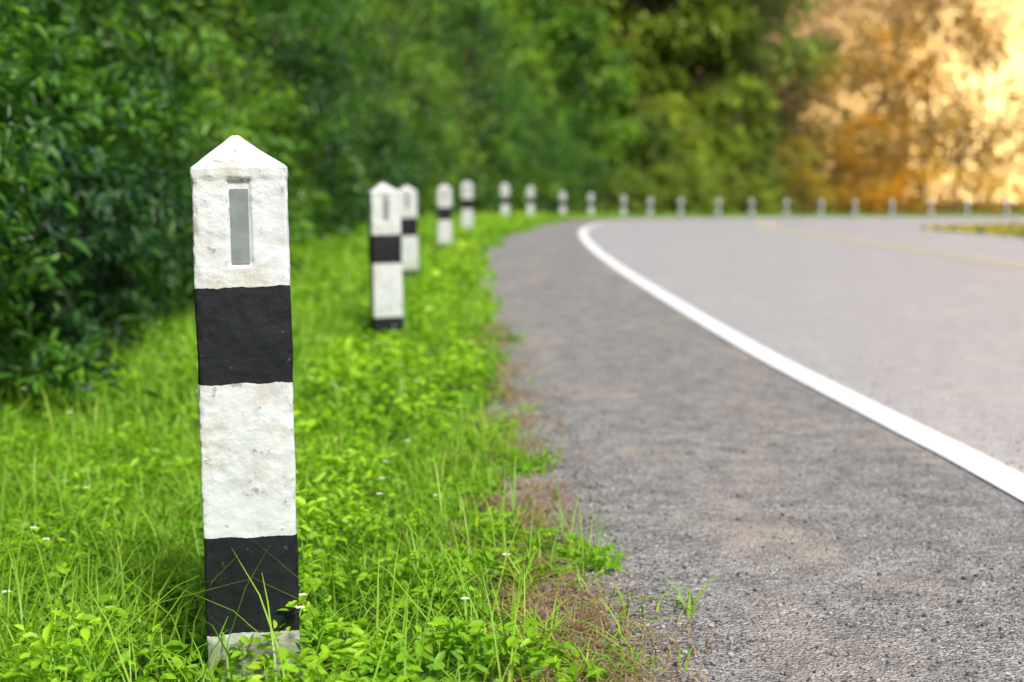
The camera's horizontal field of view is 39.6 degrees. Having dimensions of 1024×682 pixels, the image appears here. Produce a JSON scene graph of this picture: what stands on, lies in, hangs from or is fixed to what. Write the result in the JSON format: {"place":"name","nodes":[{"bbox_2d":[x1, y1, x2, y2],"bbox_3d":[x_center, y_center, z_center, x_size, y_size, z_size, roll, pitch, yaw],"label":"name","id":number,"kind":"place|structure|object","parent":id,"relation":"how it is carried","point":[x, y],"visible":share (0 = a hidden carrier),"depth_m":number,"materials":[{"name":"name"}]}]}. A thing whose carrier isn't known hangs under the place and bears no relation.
{"place":"outdoors","nodes":[
{"label":"outdoors","id":0,"kind":"place"},
{"bbox_2d":[0,153,1023,681],"bbox_3d":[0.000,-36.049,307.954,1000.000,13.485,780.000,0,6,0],"label":"ground","id":1,"kind":"structure","parent":0,"point":[400,619],"depth_m":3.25,"materials":[{"name":"green plant"}]},
{"bbox_2d":[0,60,60,373],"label":"bush","id":2,"kind":"object","parent":1,"relation":"on","point":[17,155],"visible":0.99,"depth_m":4.61,"materials":[{"name":"green plant"}]},
{"bbox_2d":[0,0,76,304],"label":"bush","id":3,"kind":"object","parent":1,"relation":"on","point":[34,221],"visible":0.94,"depth_m":4.92,"materials":[{"name":"green plant"}]},
{"bbox_2d":[0,118,98,372],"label":"bush","id":4,"kind":"object","parent":1,"relation":"on","point":[73,207],"visible":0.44,"depth_m":5.98,"materials":[{"name":"green plant"}]},
{"bbox_2d":[0,0,132,413],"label":"bush","id":5,"kind":"object","parent":1,"relation":"on","point":[8,40],"visible":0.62,"depth_m":5.88,"materials":[{"name":"green plant"}]},
{"bbox_2d":[0,162,159,413],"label":"bush","id":6,"kind":"object","parent":1,"relation":"on","point":[30,364],"visible":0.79,"depth_m":5.41,"materials":[{"name":"green plant"}]},
{"bbox_2d":[0,0,167,347],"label":"bush","id":7,"kind":"object","parent":1,"relation":"on","point":[82,89],"visible":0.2,"depth_m":6.59,"materials":[{"name":"green plant"}]},
{"bbox_2d":[0,92,185,373],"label":"bush","id":8,"kind":"object","parent":1,"relation":"on","point":[110,236],"visible":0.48,"depth_m":6.62,"materials":[{"name":"green plant"}]},
{"bbox_2d":[0,0,196,361],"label":"bush","id":9,"kind":"object","parent":1,"relation":"on","point":[54,59],"visible":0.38,"depth_m":7.20,"materials":[{"name":"green plant"}]},
{"bbox_2d":[29,148,192,343],"bbox_3d":[-2.378,-0.485,8.053,1.269,1.208,1.276,2,6,17],"label":"bush","id":10,"kind":"object","parent":1,"relation":"on","point":[135,300],"visible":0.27,"depth_m":7.96,"materials":[{"name":"green plant"}]},
{"bbox_2d":[3,0,228,310],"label":"sapling tree","id":11,"kind":"object","parent":1,"relation":"on","point":[198,16],"visible":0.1,"depth_m":8.32,"materials":[{"name":"green plant"}]},
{"bbox_2d":[9,0,223,262],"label":"bush","id":12,"kind":"object","parent":1,"relation":"on","point":[54,12],"visible":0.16,"depth_m":8.57,"materials":[{"name":"green plant"}]},
{"bbox_2d":[54,54,193,304],"bbox_3d":[-3.262,-1.007,9.684,2.664,2.117,2.343,0,2,-8],"label":"bush","id":13,"kind":"object","parent":1,"relation":"on","point":[150,159],"visible":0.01,"depth_m":9.41,"materials":[{"name":"green plant"}]},
{"bbox_2d":[55,103,217,317],"bbox_3d":[-2.511,-0.782,9.230,1.606,1.624,1.612,-4,7,-36],"label":"bush","id":14,"kind":"object","parent":1,"relation":"on","point":[180,270],"visible":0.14,"depth_m":9.16,"materials":[{"name":"green plant"}]},
{"bbox_2d":[84,207,195,325],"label":"bush","id":15,"kind":"object","parent":1,"relation":"on","point":[135,282],"visible":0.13,"depth_m":8.59,"materials":[{"name":"green plant"}]},
{"bbox_2d":[70,0,294,260],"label":"bush","id":16,"kind":"object","parent":1,"relation":"on","point":[173,34],"visible":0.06,"depth_m":10.66,"materials":[{"name":"green plant"}]},
{"bbox_2d":[146,0,264,89],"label":"sapling tree","id":17,"kind":"object","parent":1,"relation":"on","point":[249,46],"visible":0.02,"depth_m":15.20,"materials":[{"name":"green plant"}]},
{"bbox_2d":[140,0,274,160],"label":"sapling tree","id":18,"kind":"object","parent":1,"relation":"on","point":[243,15],"visible":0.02,"depth_m":12.90,"materials":[{"name":"green plant"}]},
{"bbox_2d":[140,38,295,219],"bbox_3d":[-3.373,-1.741,13.899,2.279,2.548,1.938,-4,7,-38],"label":"bush","id":19,"kind":"object","parent":1,"relation":"on","point":[224,80],"visible":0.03,"depth_m":13.94,"materials":[{"name":"green plant"}]},
{"bbox_2d":[136,101,333,285],"bbox_3d":[-3.215,-1.186,11.806,2.561,1.974,2.912,9,7,42],"label":"bush","id":20,"kind":"object","parent":1,"relation":"on","point":[255,143],"visible":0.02,"depth_m":11.97,"materials":[{"name":"green plant"}]},
{"bbox_2d":[190,135,301,681],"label":"roadside marker post","id":21,"kind":"object","parent":1,"relation":"on","point":[242,290],"visible":0.94,"depth_m":2.43,"materials":[{"name":"paint"}]},
{"bbox_2d":[183,74,319,261],"bbox_3d":[-3.215,-1.717,15.170,2.247,2.235,2.229,-1,6,-12],"label":"bush","id":22,"kind":"object","parent":1,"relation":"on","point":[296,225],"visible":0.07,"depth_m":15.09,"materials":[{"name":"green plant"}]},
{"bbox_2d":[151,0,372,249],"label":"sapling tree","id":23,"kind":"object","parent":1,"relation":"on","point":[326,58],"visible":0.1,"depth_m":17.87,"materials":[{"name":"green plant"}]},
{"bbox_2d":[208,47,329,235],"bbox_3d":[-3.381,-2.397,18.594,2.075,2.837,2.334,3,6,31],"label":"bush","id":24,"kind":"object","parent":1,"relation":"on","point":[286,114],"visible":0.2,"depth_m":18.29,"materials":[{"name":"green plant"}]},
{"bbox_2d":[223,85,322,227],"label":"bush","id":25,"kind":"object","parent":1,"relation":"on","point":[305,204],"visible":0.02,"depth_m":16.49,"materials":[{"name":"green plant"}]},
{"bbox_2d":[200,0,356,152],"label":"sapling tree","id":26,"kind":"object","parent":1,"relation":"on","point":[300,41],"visible":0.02,"depth_m":21.02,"materials":[{"name":"green plant"}]},
{"bbox_2d":[165,0,425,242],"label":"sapling tree","id":27,"kind":"object","parent":1,"relation":"on","point":[340,151],"visible":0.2,"depth_m":18.99,"materials":[{"name":"green plant"}]},
{"bbox_2d":[224,0,369,216],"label":"sapling tree","id":28,"kind":"object","parent":1,"relation":"on","point":[342,22],"visible":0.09,"depth_m":22.22,"materials":[{"name":"green plant"}]},
{"bbox_2d":[247,116,367,242],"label":"bush","id":29,"kind":"object","parent":1,"relation":"on","point":[313,177],"visible":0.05,"depth_m":19.50,"materials":[{"name":"green plant"}]},
{"bbox_2d":[264,73,370,233],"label":"bush","id":30,"kind":"object","parent":1,"relation":"on","point":[352,195],"visible":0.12,"depth_m":21.17,"materials":[{"name":"green plant"}]},
{"bbox_2d":[294,99,370,234],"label":"bush","id":31,"kind":"object","parent":1,"relation":"on","point":[362,220],"visible":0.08,"depth_m":22.70,"materials":[{"name":"green plant"}]},
{"bbox_2d":[259,31,407,225],"bbox_3d":[-3.490,-3.547,24.552,3.304,3.594,3.081,-5,9,-12],"label":"sapling tree","id":32,"kind":"object","parent":1,"relation":"on","point":[354,75],"visible":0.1,"depth_m":24.30,"materials":[{"name":"green plant"}]},
{"bbox_2d":[315,146,412,225],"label":"bush","id":33,"kind":"object","parent":1,"relation":"on","point":[393,174],"visible":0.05,"depth_m":25.35,"materials":[{"name":"green plant"}]},
{"bbox_2d":[314,50,417,218],"bbox_3d":[-3.144,-3.704,26.956,2.718,3.684,2.390,-1,6,-11],"label":"bush","id":34,"kind":"object","parent":1,"relation":"on","point":[359,108],"visible":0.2,"depth_m":26.76,"materials":[{"name":"green plant"}]},
{"bbox_2d":[367,183,403,333],"bbox_3d":[-0.746,-0.427,8.396,0.177,1.010,0.179,-2,6,-13],"label":"roadside marker post","id":35,"kind":"object","parent":1,"relation":"on","point":[385,259],"visible":0.88,"depth_m":8.31,"materials":[{"name":"paint"}]},
{"bbox_2d":[338,1,444,168],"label":"sapling tree","id":36,"kind":"object","parent":1,"relation":"on","point":[385,38],"visible":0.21,"depth_m":32.33,"materials":[{"name":"green plant"}]},
{"bbox_2d":[355,109,439,218],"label":"bush","id":37,"kind":"object","parent":1,"relation":"on","point":[411,144],"visible":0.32,"depth_m":28.33,"materials":[{"name":"green plant"}]},
{"bbox_2d":[326,0,471,216],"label":"sapling tree","id":38,"kind":"object","parent":1,"relation":"on","point":[405,22],"visible":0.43,"depth_m":30.84,"materials":[{"name":"green plant"}]},
{"bbox_2d":[398,185,418,280],"bbox_3d":[-0.967,-0.947,13.271,0.177,1.010,0.179,-1,5,-1],"label":"roadside marker post","id":39,"kind":"object","parent":1,"relation":"on","point":[409,219],"visible":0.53,"depth_m":13.18,"materials":[{"name":"paint"}]},
{"bbox_2d":[361,109,460,215],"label":"bush","id":40,"kind":"object","parent":1,"relation":"on","point":[434,196],"visible":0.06,"depth_m":31.05,"materials":[{"name":"green plant"}]},
{"bbox_2d":[350,0,484,184],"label":"sapling tree","id":41,"kind":"object","parent":1,"relation":"on","point":[447,78],"visible":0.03,"depth_m":38.20,"materials":[{"name":"green plant"}]},
{"bbox_2d":[383,93,467,215],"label":"bush","id":42,"kind":"object","parent":1,"relation":"on","point":[453,159],"visible":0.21,"depth_m":33.60,"materials":[{"name":"green plant"}]},
{"bbox_2d":[361,46,494,209],"bbox_3d":[-2.542,-5.212,36.427,4.017,4.622,4.308,6,8,21],"label":"sapling tree","id":43,"kind":"object","parent":1,"relation":"on","point":[467,160],"visible":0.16,"depth_m":36.31,"materials":[{"name":"green plant"}]},
{"bbox_2d":[437,184,451,249],"bbox_3d":[-0.881,-1.549,18.641,0.177,1.010,0.179,0,5,1],"label":"roadside marker post","id":44,"kind":"object","parent":1,"relation":"on","point":[444,212],"visible":0.77,"depth_m":18.55,"materials":[{"name":"paint"}]},
{"bbox_2d":[461,181,472,230],"bbox_3d":[-0.751,-2.182,23.904,0.177,1.010,0.179,1,5,7],"label":"roadside marker post","id":45,"kind":"object","parent":1,"relation":"on","point":[467,201],"visible":0.75,"depth_m":23.81,"materials":[{"name":"paint"}]},
{"bbox_2d":[415,0,532,213],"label":"sapling tree","id":46,"kind":"object","parent":1,"relation":"on","point":[469,55],"visible":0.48,"depth_m":40.08,"materials":[{"name":"green plant"}]},
{"bbox_2d":[425,36,528,212],"bbox_3d":[-1.339,-6.504,43.919,3.580,5.913,4.628,-1,2,25],"label":"sapling tree","id":47,"kind":"object","parent":1,"relation":"on","point":[479,75],"visible":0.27,"depth_m":43.89,"materials":[{"name":"green plant"}]},
{"bbox_2d":[441,119,515,212],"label":"bush","id":48,"kind":"object","parent":1,"relation":"on","point":[485,169],"visible":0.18,"depth_m":40.34,"materials":[{"name":"green plant"}]},
{"bbox_2d":[411,0,557,123],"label":"broadleaf tree","id":49,"kind":"object","parent":1,"relation":"on","point":[499,13],"visible":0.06,"depth_m":54.69,"materials":[{"name":"green plant"}]},
{"bbox_2d":[435,0,566,140],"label":"broadleaf tree","id":50,"kind":"object","parent":1,"relation":"on","point":[538,59],"visible":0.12,"depth_m":57.34,"materials":[{"name":"green plant"}]},
{"bbox_2d":[454,42,549,208],"bbox_3d":[-0.712,-7.270,49.947,3.941,6.384,4.116,0,6,-5],"label":"sapling tree","id":51,"kind":"object","parent":1,"relation":"on","point":[508,77],"visible":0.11,"depth_m":49.57,"materials":[{"name":"green plant"}]},
{"bbox_2d":[453,80,553,213],"bbox_3d":[-0.729,-6.348,47.873,4.306,4.898,4.016,-1,9,-7],"label":"sapling tree","id":52,"kind":"object","parent":1,"relation":"on","point":[527,156],"visible":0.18,"depth_m":47.53,"materials":[{"name":"green plant"}]},
{"bbox_2d":[476,114,543,211],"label":"bush","id":53,"kind":"object","parent":1,"relation":"on","point":[512,150],"visible":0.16,"depth_m":47.22,"materials":[{"name":"green plant"}]},
{"bbox_2d":[459,0,567,146],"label":"broadleaf tree","id":54,"kind":"object","parent":1,"relation":"on","point":[519,17],"visible":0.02,"depth_m":60.82,"materials":[{"name":"green plant"}]},
{"bbox_2d":[510,159,563,215],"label":"bush","id":55,"kind":"object","parent":1,"relation":"on","point":[548,186],"visible":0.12,"depth_m":50.76,"materials":[{"name":"green plant"}]},
{"bbox_2d":[486,62,591,187],"bbox_3d":[-0.195,-7.966,57.847,6.435,6.874,5.671,-2,6,-20],"label":"tree","id":56,"kind":"object","parent":1,"relation":"on","point":[548,89],"visible":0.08,"depth_m":57.12,"materials":[{"name":"green plant"}]},
{"bbox_2d":[493,0,594,125],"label":"broadleaf tree","id":57,"kind":"object","parent":1,"relation":"on","point":[563,57],"visible":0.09,"depth_m":69.65,"materials":[{"name":"green plant"}]},
{"bbox_2d":[510,101,601,214],"bbox_3d":[1.126,-6.701,53.336,4.916,4.593,4.584,8,8,42],"label":"sapling tree","id":58,"kind":"object","parent":1,"relation":"on","point":[547,111],"visible":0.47,"depth_m":52.95,"materials":[{"name":"green plant"}]},
{"bbox_2d":[540,137,584,213],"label":"bush","id":59,"kind":"object","parent":1,"relation":"on","point":[569,162],"visible":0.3,"depth_m":55.33,"materials":[{"name":"green plant"}]},
{"bbox_2d":[504,0,653,153],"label":"broadleaf tree","id":60,"kind":"object","parent":1,"relation":"on","point":[609,30],"visible":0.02,"depth_m":83.29,"materials":[{"name":"green plant"}]},
{"bbox_2d":[548,53,619,155],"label":"broadleaf tree","id":61,"kind":"object","parent":1,"relation":"on","point":[572,83],"visible":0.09,"depth_m":74.86,"materials":[{"name":"green plant"}]},
{"bbox_2d":[529,0,648,183],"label":"broadleaf tree","id":62,"kind":"object","parent":1,"relation":"on","point":[586,22],"visible":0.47,"depth_m":69.13,"materials":[{"name":"green plant"}]},
{"bbox_2d":[571,141,615,212],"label":"bush","id":63,"kind":"object","parent":1,"relation":"on","point":[598,174],"visible":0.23,"depth_m":63.03,"materials":[{"name":"green plant"}]},
{"bbox_2d":[560,106,645,211],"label":"bush","id":64,"kind":"object","parent":1,"relation":"on","point":[606,123],"visible":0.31,"depth_m":68.92,"materials":[{"name":"green plant"}]},
{"bbox_2d":[582,170,633,213],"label":"bush","id":65,"kind":"object","parent":1,"relation":"on","point":[605,207],"visible":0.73,"depth_m":65.98,"materials":[{"name":"green plant"}]},
{"bbox_2d":[606,166,658,214],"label":"bush","id":66,"kind":"object","parent":1,"relation":"on","point":[634,204],"visible":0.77,"depth_m":67.42,"materials":[{"name":"green plant"}]},
{"bbox_2d":[529,0,749,169],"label":"broadleaf tree","id":67,"kind":"object","parent":1,"relation":"on","point":[663,47],"visible":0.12,"depth_m":82.03,"materials":[{"name":"green plant"}]},
{"bbox_2d":[607,108,691,212],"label":"broadleaf tree","id":68,"kind":"object","parent":1,"relation":"on","point":[671,122],"visible":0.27,"depth_m":72.98,"materials":[{"name":"green plant"}]},
{"bbox_2d":[606,111,694,212],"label":"bush","id":69,"kind":"object","parent":1,"relation":"on","point":[661,136],"visible":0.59,"depth_m":71.77,"materials":[{"name":"green plant"}]},
{"bbox_2d":[607,61,713,189],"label":"broadleaf tree","id":70,"kind":"object","parent":1,"relation":"on","point":[667,77],"visible":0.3,"depth_m":79.49,"materials":[{"name":"green plant"}]},
{"bbox_2d":[550,0,779,168],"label":"broadleaf tree","id":71,"kind":"object","parent":1,"relation":"on","point":[731,66],"visible":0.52,"depth_m":80.71,"materials":[{"name":"green plant"}]},
{"bbox_2d":[636,159,709,214],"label":"bush","id":72,"kind":"object","parent":1,"relation":"on","point":[673,197],"visible":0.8,"depth_m":69.63,"materials":[{"name":"green plant"}]},
{"bbox_2d":[629,89,725,211],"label":"broadleaf tree","id":73,"kind":"object","parent":1,"relation":"on","point":[674,106],"visible":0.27,"depth_m":74.42,"materials":[{"name":"green plant"}]},
{"bbox_2d":[619,113,737,211],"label":"bush","id":74,"kind":"object","parent":1,"relation":"on","point":[701,136],"visible":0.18,"depth_m":74.55,"materials":[{"name":"green plant"}]},
{"bbox_2d":[659,153,717,212],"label":"bush","id":75,"kind":"object","parent":1,"relation":"on","point":[691,165],"visible":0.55,"depth_m":71.10,"materials":[{"name":"green plant"}]},
{"bbox_2d":[678,72,795,210],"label":"broadleaf tree","id":76,"kind":"object","parent":1,"relation":"on","point":[731,99],"visible":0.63,"depth_m":77.43,"materials":[{"name":"green plant"}]},
{"bbox_2d":[631,0,843,167],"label":"broadleaf tree","id":77,"kind":"object","parent":1,"relation":"on","point":[819,43],"visible":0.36,"depth_m":85.07,"materials":[{"name":"green plant"}]},
{"bbox_2d":[706,128,784,210],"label":"bush","id":78,"kind":"object","parent":1,"relation":"on","point":[748,164],"visible":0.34,"depth_m":76.80,"materials":[{"name":"green plant"}]},
{"bbox_2d":[718,171,783,214],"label":"bush","id":79,"kind":"object","parent":1,"relation":"on","point":[747,179],"visible":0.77,"depth_m":74.39,"materials":[{"name":"green plant"}]},
{"bbox_2d":[687,0,835,207],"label":"broadleaf tree","id":80,"kind":"object","parent":1,"relation":"on","point":[767,18],"visible":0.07,"depth_m":87.88,"materials":[{"name":"green plant"}]},
{"bbox_2d":[738,166,801,213],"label":"bush","id":81,"kind":"object","parent":1,"relation":"on","point":[771,177],"visible":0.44,"depth_m":76.29,"materials":[{"name":"green plant"}]},
{"bbox_2d":[703,0,881,192],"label":"broadleaf tree","id":82,"kind":"object","parent":1,"relation":"on","point":[810,23],"visible":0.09,"depth_m":92.91,"materials":[{"name":"brown plant"}]},
{"bbox_2d":[754,139,848,213],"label":"bush","id":83,"kind":"object","parent":1,"relation":"on","point":[792,153],"visible":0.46,"depth_m":79.69,"materials":[{"name":"green plant"}]},
{"bbox_2d":[780,164,826,213],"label":"bush","id":84,"kind":"object","parent":1,"relation":"on","point":[801,176],"visible":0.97,"depth_m":77.17,"materials":[{"name":"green plant"}]},
{"bbox_2d":[774,129,840,212],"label":"broadleaf tree","id":85,"kind":"object","parent":1,"relation":"on","point":[807,148],"visible":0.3,"depth_m":81.17,"materials":[{"name":"green plant"}]},
{"bbox_2d":[743,37,890,211],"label":"broadleaf tree","id":86,"kind":"object","parent":1,"relation":"on","point":[837,127],"visible":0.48,"depth_m":84.57,"materials":[{"name":"orange plant"}]},
{"bbox_2d":[789,17,934,210],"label":"broadleaf tree","id":87,"kind":"object","parent":1,"relation":"on","point":[862,28],"visible":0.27,"depth_m":90.06,"materials":[{"name":"orange plant"}]},
{"bbox_2d":[818,103,917,212],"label":"broadleaf tree","id":88,"kind":"object","parent":1,"relation":"on","point":[856,162],"visible":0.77,"depth_m":81.01,"materials":[{"name":"orange plant"}]},
{"bbox_2d":[793,25,971,212],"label":"broadleaf tree","id":89,"kind":"object","parent":1,"relation":"on","point":[892,72],"visible":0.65,"depth_m":84.93,"materials":[{"name":"orange plant"}]},
{"bbox_2d":[784,0,991,205],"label":"broadleaf tree","id":90,"kind":"object","parent":1,"relation":"on","point":[865,4],"visible":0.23,"depth_m":101.78,"materials":[{"name":"orange plant"}]},
{"bbox_2d":[855,160,923,214],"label":"bush","id":91,"kind":"object","parent":1,"relation":"on","point":[898,197],"visible":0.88,"depth_m":78.23,"materials":[{"name":"orange plant"}]},
{"bbox_2d":[879,153,964,214],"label":"bush","id":92,"kind":"object","parent":1,"relation":"on","point":[935,168],"visible":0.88,"depth_m":78.65,"materials":[{"name":"orange plant"}]},
{"bbox_2d":[831,0,1021,209],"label":"broadleaf tree","id":93,"kind":"object","parent":1,"relation":"on","point":[978,37],"visible":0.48,"depth_m":92.33,"materials":[{"name":"orange plant"}]},
{"bbox_2d":[873,4,1023,210],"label":"broadleaf tree","id":94,"kind":"object","parent":1,"relation":"on","point":[991,54],"visible":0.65,"depth_m":91.48,"materials":[{"name":"orange plant"}]},
{"bbox_2d":[882,15,1023,211],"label":"broadleaf tree","id":95,"kind":"object","parent":1,"relation":"on","point":[959,123],"visible":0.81,"depth_m":87.22,"materials":[{"name":"orange plant"}]},
{"bbox_2d":[892,0,1023,205],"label":"broadleaf tree","id":96,"kind":"object","parent":1,"relation":"on","point":[1013,94],"visible":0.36,"depth_m":104.33,"materials":[{"name":"orange plant"}]},
{"bbox_2d":[942,156,1008,214],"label":"bush","id":97,"kind":"object","parent":1,"relation":"on","point":[957,174],"visible":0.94,"depth_m":79.08,"materials":[{"name":"orange plant"}]},
{"bbox_2d":[975,101,1023,211],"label":"broadleaf tree","id":98,"kind":"object","parent":1,"relation":"on","point":[993,153],"visible":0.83,"depth_m":87.27,"materials":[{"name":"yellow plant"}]},
{"bbox_2d":[478,216,1023,681],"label":"road shoulder","id":99,"kind":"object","parent":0,"point":[568,288],"visible":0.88,"depth_m":3.68},
{"bbox_2d":[477,327,1023,681],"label":"gravel","id":100,"kind":"structure","parent":99,"relation":"on","point":[788,663],"depth_m":3.18,"materials":[{"name":"grey gravel"}]},
{"bbox_2d":[586,217,1023,473],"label":"road","id":101,"kind":"structure","parent":0,"point":[945,326],"depth_m":11.01,"materials":[{"name":"grey asphalt"}]},
{"bbox_2d":[578,217,1023,500],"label":"white edge line","id":102,"kind":"object","parent":101,"relation":"on","point":[1006,478],"visible":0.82,"depth_m":5.43,"materials":[{"name":"paint"}]},
{"bbox_2d":[628,0,1023,201],"label":"sky","id":103,"kind":"structure","parent":0,"point":[1018,14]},
{"bbox_2d":[924,221,1023,236],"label":"grass","id":104,"kind":"structure","parent":0,"point":[951,225],"depth_m":26.53,"materials":[{"name":"plant"}]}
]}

